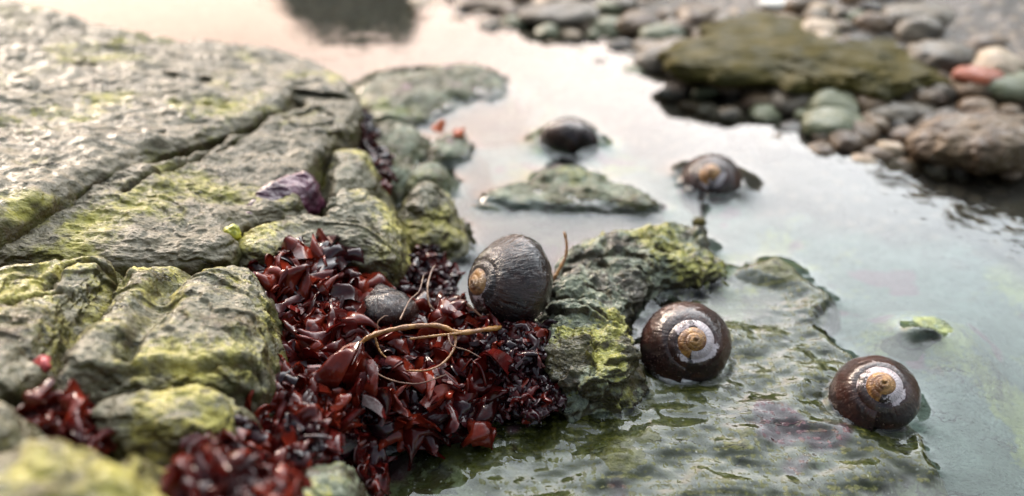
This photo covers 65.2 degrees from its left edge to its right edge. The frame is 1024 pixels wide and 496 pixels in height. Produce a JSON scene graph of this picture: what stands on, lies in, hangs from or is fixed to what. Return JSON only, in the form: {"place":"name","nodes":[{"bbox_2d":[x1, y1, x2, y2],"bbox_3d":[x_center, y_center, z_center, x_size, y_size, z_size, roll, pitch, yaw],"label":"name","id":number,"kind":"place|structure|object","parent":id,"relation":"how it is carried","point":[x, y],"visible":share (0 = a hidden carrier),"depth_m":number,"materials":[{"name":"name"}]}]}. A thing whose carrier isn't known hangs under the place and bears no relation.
{"place":"outdoors","nodes":[
{"label":"outdoors","id":0,"kind":"place"},
{"bbox_2d":[443,15,474,37],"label":"pebble","id":1,"kind":"object","parent":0,"point":[457,26],"visible":1,"depth_m":0.46,"materials":[{"name":"stone"}]},
{"bbox_2d":[17,0,1023,495],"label":"pool bed","id":2,"kind":"object","parent":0,"point":[879,254],"visible":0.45,"depth_m":0.31,"materials":[{"name":"grey liquid"}]},
{"bbox_2d":[120,455,164,487],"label":"rock","id":3,"kind":"object","parent":2,"relation":"on","point":[148,470],"visible":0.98,"depth_m":0.12,"materials":[{"name":"stone"}]},
{"bbox_2d":[158,438,312,495],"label":"red seaweed","id":4,"kind":"object","parent":3,"relation":"attached to","point":[214,468],"visible":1,"depth_m":0.12,"materials":[{"name":"red plant"}]},
{"bbox_2d":[0,0,359,249],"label":"rock slab","id":5,"kind":"object","parent":2,"relation":"on","point":[85,106],"visible":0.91,"depth_m":0.27,"materials":[{"name":"stone"}]},
{"bbox_2d":[357,107,398,195],"bbox_3d":[-0.051,-0.024,0.287,0.026,0.041,0.061,0,33,0],"label":"red seaweed","id":6,"kind":"object","parent":5,"relation":"hanging from","point":[382,157],"visible":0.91,"depth_m":0.28,"materials":[{"name":"red plant"}]},
{"bbox_2d":[0,74,363,276],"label":"rock slab","id":7,"kind":"object","parent":2,"relation":"on","point":[181,213],"visible":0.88,"depth_m":0.22,"materials":[{"name":"stone"}]},
{"bbox_2d":[246,171,326,217],"bbox_3d":[-0.067,-0.013,0.230,0.012,0.012,0.031,21,38,28],"label":"purple seaweed","id":8,"kind":"object","parent":7,"relation":"on","point":[304,186],"visible":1,"depth_m":0.23,"materials":[{"name":"purple plant"}]},
{"bbox_2d":[321,149,397,216],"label":"rock","id":9,"kind":"object","parent":2,"relation":"on","point":[349,169],"visible":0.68,"depth_m":0.25,"materials":[{"name":"stone"}]},
{"bbox_2d":[375,120,429,212],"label":"submerged rock","id":10,"kind":"object","parent":2,"relation":"on","point":[408,145],"visible":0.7,"depth_m":0.30,"materials":[{"name":"stone"}]},
{"bbox_2d":[313,288,513,470],"bbox_3d":[-0.020,0.037,0.198,0.049,0.053,0.060,0,33,0],"label":"red seaweed","id":11,"kind":"object","parent":2,"relation":"on","point":[458,403],"visible":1,"depth_m":0.18,"materials":[{"name":"red plant"}]},
{"bbox_2d":[165,354,391,495],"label":"red seaweed","id":12,"kind":"object","parent":11,"relation":"on","point":[299,432],"visible":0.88,"depth_m":0.16,"materials":[{"name":"red plant"}]},
{"bbox_2d":[363,283,419,332],"bbox_3d":[-0.033,0.017,0.203,0.018,0.015,0.015,-9,34,-14],"label":"sea snail","id":13,"kind":"object","parent":11,"relation":"on","point":[381,300],"visible":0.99,"depth_m":0.20},
{"bbox_2d":[358,323,501,371],"bbox_3d":[-0.018,0.023,0.185,0.036,0.008,0.013,-10,34,-15],"label":"weed strand","id":14,"kind":"object","parent":11,"relation":"on","point":[450,330],"visible":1,"depth_m":0.18},
{"bbox_2d":[467,234,552,322],"bbox_3d":[-0.001,0.008,0.207,0.022,0.023,0.025,0,33,0],"label":"sea snail","id":15,"kind":"object","parent":11,"relation":"on","point":[510,277],"visible":1,"depth_m":0.20},
{"bbox_2d":[409,4,430,17],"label":"pebble","id":16,"kind":"object","parent":2,"relation":"on","point":[419,10],"visible":1,"depth_m":0.48,"materials":[{"name":"brown stone"}]},
{"bbox_2d":[397,243,465,298],"bbox_3d":[-0.025,0.021,0.236,0.024,0.040,0.034,0,33,0],"label":"red seaweed","id":17,"kind":"object","parent":2,"relation":"on","point":[446,274],"visible":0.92,"depth_m":0.23,"materials":[{"name":"red plant"}]},
{"bbox_2d":[396,181,471,296],"bbox_3d":[-0.027,0.001,0.262,0.030,0.044,0.038,0,33,0],"label":"rock","id":18,"kind":"object","parent":2,"relation":"on","point":[428,213],"visible":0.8,"depth_m":0.25,"materials":[{"name":"stone"}]},
{"bbox_2d":[402,162,471,217],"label":"submerged rock","id":19,"kind":"object","parent":2,"relation":"on","point":[438,175],"visible":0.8,"depth_m":0.28,"materials":[{"name":"stone"}]},
{"bbox_2d":[358,64,529,150],"bbox_3d":[-0.035,-0.058,0.367,0.094,0.039,0.097,0,33,0],"label":"submerged rock","id":20,"kind":"object","parent":2,"relation":"on","point":[424,101],"visible":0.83,"depth_m":0.36,"materials":[{"name":"stone"}]},
{"bbox_2d":[424,134,494,205],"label":"submerged rock","id":21,"kind":"object","parent":2,"relation":"on","point":[462,161],"visible":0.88,"depth_m":0.31,"materials":[{"name":"stone"}]},
{"bbox_2d":[454,0,520,12],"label":"stone","id":22,"kind":"object","parent":2,"relation":"on","point":[493,6],"visible":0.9,"depth_m":0.47,"materials":[{"name":"grey stone"}]},
{"bbox_2d":[477,18,502,39],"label":"pebble","id":23,"kind":"object","parent":2,"relation":"on","point":[487,28],"visible":1,"depth_m":0.44,"materials":[{"name":"grey stone"}]},
{"bbox_2d":[495,25,518,43],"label":"pebble","id":24,"kind":"object","parent":2,"relation":"on","point":[504,33],"visible":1,"depth_m":0.44,"materials":[{"name":"stone"}]},
{"bbox_2d":[500,15,527,31],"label":"pebble","id":25,"kind":"object","parent":2,"relation":"on","point":[516,23],"visible":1,"depth_m":0.45,"materials":[{"name":"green stone"}]},
{"bbox_2d":[504,32,539,52],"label":"pebble","id":26,"kind":"object","parent":2,"relation":"on","point":[518,42],"visible":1,"depth_m":0.44,"materials":[{"name":"stone"}]},
{"bbox_2d":[534,23,559,40],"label":"pebble","id":27,"kind":"object","parent":2,"relation":"on","point":[545,31],"visible":1,"depth_m":0.43,"materials":[{"name":"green stone"}]},
{"bbox_2d":[537,39,566,57],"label":"pebble","id":28,"kind":"object","parent":2,"relation":"on","point":[547,48],"visible":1,"depth_m":0.42,"materials":[{"name":"stone"}]},
{"bbox_2d":[517,0,603,27],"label":"stone","id":29,"kind":"object","parent":2,"relation":"on","point":[568,14],"visible":1,"depth_m":0.44,"materials":[{"name":"grey stone"}]},
{"bbox_2d":[461,165,664,274],"bbox_3d":[0.016,-0.009,0.294,0.092,0.036,0.063,0,33,0],"label":"submerged rock","id":30,"kind":"object","parent":2,"relation":"on","point":[544,209],"visible":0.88,"depth_m":0.28,"materials":[{"name":"stone"}]},
{"bbox_2d":[538,117,599,165],"bbox_3d":[0.023,-0.042,0.321,0.023,0.023,0.022,-27,41,-35],"label":"sea snail","id":31,"kind":"object","parent":2,"relation":"on","point":[575,140],"visible":1,"depth_m":0.31},
{"bbox_2d":[559,28,582,42],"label":"pebble","id":32,"kind":"object","parent":2,"relation":"on","point":[571,35],"visible":1,"depth_m":0.43,"materials":[{"name":"beige stone"}]},
{"bbox_2d":[571,46,595,63],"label":"pebble","id":33,"kind":"object","parent":2,"relation":"on","point":[579,55],"visible":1,"depth_m":0.41,"materials":[{"name":"stone"}]},
{"bbox_2d":[588,58,615,76],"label":"pebble","id":34,"kind":"object","parent":2,"relation":"on","point":[601,67],"visible":1,"depth_m":0.40,"materials":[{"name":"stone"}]},
{"bbox_2d":[590,16,620,38],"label":"pebble","id":35,"kind":"object","parent":2,"relation":"on","point":[604,26],"visible":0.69,"depth_m":0.44,"materials":[{"name":"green stone"}]},
{"bbox_2d":[595,0,628,13],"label":"stone","id":36,"kind":"object","parent":2,"relation":"on","point":[606,6],"visible":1,"depth_m":0.45,"materials":[{"name":"grey stone"}]},
{"bbox_2d":[605,38,632,58],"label":"pebble","id":37,"kind":"object","parent":2,"relation":"on","point":[616,48],"visible":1,"depth_m":0.42,"materials":[{"name":"stone"}]},
{"bbox_2d":[608,0,638,12],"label":"pebble","id":38,"kind":"object","parent":2,"relation":"on","point":[629,5],"visible":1,"depth_m":0.45,"materials":[{"name":"grey stone"}]},
{"bbox_2d":[618,64,645,87],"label":"pebble","id":39,"kind":"object","parent":2,"relation":"on","point":[632,76],"visible":1,"depth_m":0.39,"materials":[{"name":"stone"}]},
{"bbox_2d":[615,10,663,36],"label":"stone","id":40,"kind":"object","parent":2,"relation":"on","point":[630,23],"visible":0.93,"depth_m":0.43,"materials":[{"name":"grey stone"}]},
{"bbox_2d":[640,76,664,91],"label":"pebble","id":41,"kind":"object","parent":2,"relation":"on","point":[650,83],"visible":1,"depth_m":0.38,"materials":[{"name":"stone"}]},
{"bbox_2d":[634,38,684,77],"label":"stone","id":42,"kind":"object","parent":2,"relation":"on","point":[648,62],"visible":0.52,"depth_m":0.39,"materials":[{"name":"grey stone"}]},
{"bbox_2d":[638,23,686,40],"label":"pebble","id":43,"kind":"object","parent":2,"relation":"on","point":[660,31],"visible":0.73,"depth_m":0.42,"materials":[{"name":"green stone"}]},
{"bbox_2d":[388,257,947,495],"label":"flat rock","id":44,"kind":"object","parent":2,"relation":"on","point":[766,402],"visible":0.47,"depth_m":0.18,"materials":[{"name":"stone"}]},
{"bbox_2d":[467,310,567,427],"bbox_3d":[0.001,0.041,0.202,0.027,0.045,0.033,0,33,0],"label":"red seaweed","id":45,"kind":"object","parent":44,"relation":"on","point":[535,395],"visible":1,"depth_m":0.19,"materials":[{"name":"red plant"}]},
{"bbox_2d":[536,221,726,423],"bbox_3d":[0.028,0.022,0.231,0.049,0.043,0.094,20,38,28],"label":"rock","id":46,"kind":"object","parent":44,"relation":"on","point":[603,306],"visible":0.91,"depth_m":0.21,"materials":[{"name":"stone"}]},
{"bbox_2d":[640,301,731,384],"bbox_3d":[0.045,0.026,0.207,0.023,0.022,0.020,0,33,0],"label":"sea snail","id":47,"kind":"object","parent":44,"relation":"on","point":[685,342],"visible":1,"depth_m":0.20},
{"bbox_2d":[828,355,921,430],"bbox_3d":[0.088,0.036,0.194,0.020,0.019,0.019,0,33,0],"label":"sea snail","id":48,"kind":"object","parent":44,"relation":"on","point":[876,392],"visible":1,"depth_m":0.19},
{"bbox_2d":[880,326,941,360],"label":"submerged rock","id":49,"kind":"object","parent":44,"relation":"on","point":[912,343],"visible":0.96,"depth_m":0.22,"materials":[{"name":"stone"}]},
{"bbox_2d":[657,81,692,104],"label":"pebble","id":50,"kind":"object","parent":2,"relation":"on","point":[673,93],"visible":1,"depth_m":0.37,"materials":[{"name":"stone"}]},
{"bbox_2d":[678,100,700,114],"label":"pebble","id":51,"kind":"object","parent":2,"relation":"on","point":[689,107],"visible":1,"depth_m":0.36,"materials":[{"name":"brown stone"}]},
{"bbox_2d":[675,3,720,24],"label":"pebble","id":52,"kind":"object","parent":2,"relation":"on","point":[698,13],"visible":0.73,"depth_m":0.43,"materials":[{"name":"brown stone"}]},
{"bbox_2d":[689,88,720,103],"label":"pebble","id":53,"kind":"object","parent":2,"relation":"on","point":[704,95],"visible":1,"depth_m":0.36,"materials":[{"name":"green stone"}]},
{"bbox_2d":[696,103,717,119],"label":"pebble","id":54,"kind":"object","parent":2,"relation":"on","point":[705,111],"visible":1,"depth_m":0.35,"materials":[{"name":"grey stone"}]},
{"bbox_2d":[677,154,741,217],"bbox_3d":[0.072,-0.023,0.292,0.022,0.022,0.020,0,33,0],"label":"sea snail","id":55,"kind":"object","parent":2,"relation":"on","point":[711,180],"visible":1,"depth_m":0.28},
{"bbox_2d":[709,106,744,128],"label":"pebble","id":56,"kind":"object","parent":2,"relation":"on","point":[731,117],"visible":1,"depth_m":0.35,"materials":[{"name":"grey stone"}]},
{"bbox_2d":[719,93,742,105],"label":"pebble","id":57,"kind":"object","parent":2,"relation":"on","point":[728,99],"visible":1,"depth_m":0.36,"materials":[{"name":"stone"}]},
{"bbox_2d":[740,89,769,109],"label":"stone","id":58,"kind":"object","parent":2,"relation":"on","point":[751,99],"visible":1,"depth_m":0.35,"materials":[{"name":"brown stone"}]},
{"bbox_2d":[748,104,781,128],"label":"pebble","id":59,"kind":"object","parent":2,"relation":"on","point":[767,115],"visible":1,"depth_m":0.34,"materials":[{"name":"green stone"}]},
{"bbox_2d":[757,132,790,161],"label":"pebble","id":60,"kind":"object","parent":2,"relation":"on","point":[773,146],"visible":1,"depth_m":0.32,"materials":[{"name":"stone"}]},
{"bbox_2d":[766,86,810,117],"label":"pebble","id":61,"kind":"object","parent":2,"relation":"on","point":[785,104],"visible":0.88,"depth_m":0.35,"materials":[{"name":"grey stone"}]},
{"bbox_2d":[777,120,807,140],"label":"pebble","id":62,"kind":"object","parent":2,"relation":"on","point":[791,130],"visible":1,"depth_m":0.33,"materials":[{"name":"stone"}]},
{"bbox_2d":[783,0,823,13],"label":"pebble","id":63,"kind":"object","parent":2,"relation":"on","point":[796,6],"visible":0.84,"depth_m":0.41,"materials":[{"name":"brown stone"}]},
{"bbox_2d":[656,11,952,101],"bbox_3d":[0.143,-0.091,0.380,0.135,0.017,0.106,14,35,20],"label":"boulder","id":64,"kind":"object","parent":2,"relation":"on","point":[764,49],"visible":0.93,"depth_m":0.36,"materials":[{"name":"stone"}]},
{"bbox_2d":[906,39,978,71],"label":"stone","id":65,"kind":"object","parent":64,"relation":"on","point":[944,55],"visible":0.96,"depth_m":0.36,"materials":[{"name":"grey stone"}]},
{"bbox_2d":[802,7,830,19],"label":"pebble","id":66,"kind":"object","parent":2,"relation":"on","point":[813,12],"visible":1,"depth_m":0.40,"materials":[{"name":"grey stone"}]},
{"bbox_2d":[801,18,839,32],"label":"pebble","id":67,"kind":"object","parent":2,"relation":"on","point":[814,24],"visible":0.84,"depth_m":0.39,"materials":[{"name":"beige stone"}]},
{"bbox_2d":[806,141,836,162],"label":"pebble","id":68,"kind":"object","parent":2,"relation":"on","point":[821,151],"visible":1,"depth_m":0.32,"materials":[{"name":"brown stone"}]},
{"bbox_2d":[804,89,859,113],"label":"pebble","id":69,"kind":"object","parent":2,"relation":"on","point":[833,98],"visible":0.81,"depth_m":0.34,"materials":[{"name":"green stone"}]},
{"bbox_2d":[800,106,865,135],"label":"stone","id":70,"kind":"object","parent":2,"relation":"on","point":[827,120],"visible":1,"depth_m":0.33,"materials":[{"name":"green stone"}]},
{"bbox_2d":[827,129,867,155],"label":"pebble","id":71,"kind":"object","parent":2,"relation":"on","point":[846,142],"visible":1,"depth_m":0.32,"materials":[{"name":"brown stone"}]},
{"bbox_2d":[844,153,878,172],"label":"pebble","id":72,"kind":"object","parent":2,"relation":"on","point":[863,163],"visible":1,"depth_m":0.31,"materials":[{"name":"beige stone"}]},
{"bbox_2d":[853,121,880,144],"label":"pebble","id":73,"kind":"object","parent":2,"relation":"on","point":[869,131],"visible":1,"depth_m":0.32,"materials":[{"name":"brown stone"}]},
{"bbox_2d":[857,0,883,12],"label":"pebble","id":74,"kind":"object","parent":2,"relation":"on","point":[874,6],"visible":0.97,"depth_m":0.40,"materials":[{"name":"stone"}]},
{"bbox_2d":[855,94,887,114],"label":"pebble","id":75,"kind":"object","parent":2,"relation":"on","point":[866,103],"visible":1,"depth_m":0.34,"materials":[{"name":"brown stone"}]},
{"bbox_2d":[853,11,896,32],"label":"pebble","id":76,"kind":"object","parent":2,"relation":"on","point":[874,22],"visible":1,"depth_m":0.39,"materials":[{"name":"brown stone"}]},
{"bbox_2d":[861,113,890,134],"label":"pebble","id":77,"kind":"object","parent":2,"relation":"on","point":[882,124],"visible":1,"depth_m":0.33,"materials":[{"name":"brown stone"}]},
{"bbox_2d":[857,146,895,165],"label":"pebble","id":78,"kind":"object","parent":2,"relation":"on","point":[882,156],"visible":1,"depth_m":0.31,"materials":[{"name":"brown stone"}]},
{"bbox_2d":[866,100,915,124],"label":"stone","id":79,"kind":"object","parent":2,"relation":"on","point":[892,110],"visible":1,"depth_m":0.33,"materials":[{"name":"grey stone"}]},
{"bbox_2d":[874,140,908,156],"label":"pebble","id":80,"kind":"object","parent":2,"relation":"on","point":[897,148],"visible":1,"depth_m":0.31,"materials":[{"name":"beige stone"}]},
{"bbox_2d":[887,125,915,145],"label":"stone","id":81,"kind":"object","parent":2,"relation":"on","point":[899,134],"visible":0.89,"depth_m":0.32,"materials":[{"name":"beige stone"}]},
{"bbox_2d":[883,155,921,178],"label":"pebble","id":82,"kind":"object","parent":2,"relation":"on","point":[901,167],"visible":1,"depth_m":0.31,"materials":[{"name":"brown stone"}]},
{"bbox_2d":[882,0,955,24],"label":"stone","id":83,"kind":"object","parent":2,"relation":"on","point":[944,14],"visible":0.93,"depth_m":0.39,"materials":[{"name":"grey stone"}]},
{"bbox_2d":[893,14,945,42],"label":"pebble","id":84,"kind":"object","parent":2,"relation":"on","point":[916,29],"visible":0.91,"depth_m":0.38,"materials":[{"name":"grey stone"}]},
{"bbox_2d":[904,100,939,123],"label":"pebble","id":85,"kind":"object","parent":2,"relation":"on","point":[922,110],"visible":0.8,"depth_m":0.34,"materials":[{"name":"grey stone"}]},
{"bbox_2d":[912,89,948,106],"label":"stone","id":86,"kind":"object","parent":2,"relation":"on","point":[936,98],"visible":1,"depth_m":0.34,"materials":[{"name":"grey stone"}]},
{"bbox_2d":[921,162,948,181],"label":"pebble","id":87,"kind":"object","parent":2,"relation":"on","point":[937,172],"visible":1,"depth_m":0.30,"materials":[{"name":"grey stone"}]},
{"bbox_2d":[914,107,960,127],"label":"pebble","id":88,"kind":"object","parent":2,"relation":"on","point":[928,116],"visible":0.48,"depth_m":0.33,"materials":[{"name":"stone"}]},
{"bbox_2d":[927,84,956,102],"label":"pebble","id":89,"kind":"object","parent":2,"relation":"on","point":[950,91],"visible":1,"depth_m":0.34,"materials":[{"name":"grey stone"}]},
{"bbox_2d":[948,168,970,183],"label":"pebble","id":90,"kind":"object","parent":2,"relation":"on","point":[958,175],"visible":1,"depth_m":0.30,"materials":[{"name":"stone"}]},
{"bbox_2d":[905,108,1023,177],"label":"boulder","id":91,"kind":"object","parent":2,"relation":"on","point":[985,142],"visible":1,"depth_m":0.30,"materials":[{"name":"brown stone"}]},
{"bbox_2d":[949,77,1002,102],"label":"pebble","id":92,"kind":"object","parent":2,"relation":"on","point":[968,89],"visible":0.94,"depth_m":0.34,"materials":[{"name":"brown stone"}]},
{"bbox_2d":[951,65,1005,84],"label":"stone","id":93,"kind":"object","parent":92,"relation":"on","point":[976,74],"visible":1,"depth_m":0.34,"materials":[{"name":"stone"}]},
{"bbox_2d":[956,97,996,111],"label":"pebble","id":94,"kind":"object","parent":2,"relation":"on","point":[968,104],"visible":0.6,"depth_m":0.33,"materials":[{"name":"brown stone"}]},
{"bbox_2d":[965,33,1009,50],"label":"pebble","id":95,"kind":"object","parent":2,"relation":"on","point":[979,41],"visible":0.39,"depth_m":0.37,"materials":[{"name":"grey stone"}]},
{"bbox_2d":[971,46,1023,73],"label":"pebble","id":96,"kind":"object","parent":2,"relation":"on","point":[1003,60],"visible":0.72,"depth_m":0.35,"materials":[{"name":"beige stone"}]},
{"bbox_2d":[987,70,1023,100],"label":"stone","id":97,"kind":"object","parent":2,"relation":"on","point":[1008,87],"visible":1,"depth_m":0.33,"materials":[{"name":"green stone"}]},
{"bbox_2d":[992,171,1023,182],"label":"pebble","id":98,"kind":"object","parent":2,"relation":"on","point":[1010,176],"visible":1,"depth_m":0.30,"materials":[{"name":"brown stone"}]},
{"bbox_2d":[997,103,1021,114],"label":"pebble","id":99,"kind":"object","parent":2,"relation":"on","point":[1010,108],"visible":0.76,"depth_m":0.33,"materials":[{"name":"brown stone"}]},
{"bbox_2d":[357,69,940,430],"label":"water","id":100,"kind":"structure","parent":0,"point":[600,140],"depth_m":0.29,"materials":[{"name":"grey liquid"}]},
{"bbox_2d":[0,401,47,452],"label":"rock","id":101,"kind":"object","parent":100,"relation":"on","point":[16,429],"visible":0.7,"depth_m":0.13,"materials":[{"name":"stone"}]},
{"bbox_2d":[15,377,117,454],"bbox_3d":[-0.074,0.042,0.151,0.035,0.044,0.022,0,33,0],"label":"red seaweed","id":102,"kind":"object","parent":101,"relation":"on","point":[66,415],"visible":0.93,"depth_m":0.14,"materials":[{"name":"red plant"}]},
{"bbox_2d":[0,256,123,408],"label":"rock","id":103,"kind":"object","parent":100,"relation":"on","point":[54,309],"visible":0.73,"depth_m":0.17,"materials":[{"name":"stone"}]},
{"bbox_2d":[32,355,51,372],"bbox_3d":[-0.088,0.022,0.150,0.004,0.004,0.004,0,33,0],"label":"seaweed scrap","id":104,"kind":"object","parent":103,"relation":"on","point":[42,362],"visible":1,"depth_m":0.15,"materials":[{"name":"plant"}]},
{"bbox_2d":[0,438,163,495],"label":"rock","id":105,"kind":"object","parent":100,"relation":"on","point":[50,467],"visible":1,"depth_m":0.11,"materials":[{"name":"stone"}]},
{"bbox_2d":[56,265,287,416],"bbox_3d":[-0.071,0.037,0.184,0.043,0.068,0.055,-6,34,-10],"label":"rock","id":106,"kind":"object","parent":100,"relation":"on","point":[218,329],"visible":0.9,"depth_m":0.16,"materials":[{"name":"stone"}]},
{"bbox_2d":[91,384,261,468],"bbox_3d":[-0.063,0.053,0.161,0.062,0.066,0.050,0,33,0],"label":"rock","id":107,"kind":"object","parent":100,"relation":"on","point":[154,427],"visible":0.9,"depth_m":0.14,"materials":[{"name":"stone"}]},
{"bbox_2d":[238,188,410,290],"bbox_3d":[-0.049,0.014,0.230,0.036,0.056,0.056,23,40,31],"label":"rock","id":108,"kind":"object","parent":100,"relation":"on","point":[367,223],"visible":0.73,"depth_m":0.22,"materials":[{"name":"stone"}]},
{"bbox_2d":[247,228,395,388],"bbox_3d":[-0.049,0.026,0.207,0.037,0.050,0.056,0,33,0],"label":"red seaweed","id":109,"kind":"object","parent":108,"relation":"hanging from","point":[318,292],"visible":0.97,"depth_m":0.20,"materials":[{"name":"red plant"}]},
{"bbox_2d":[303,461,369,495],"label":"rock","id":110,"kind":"object","parent":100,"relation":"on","point":[337,478],"visible":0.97,"depth_m":0.15,"materials":[{"name":"stone"}]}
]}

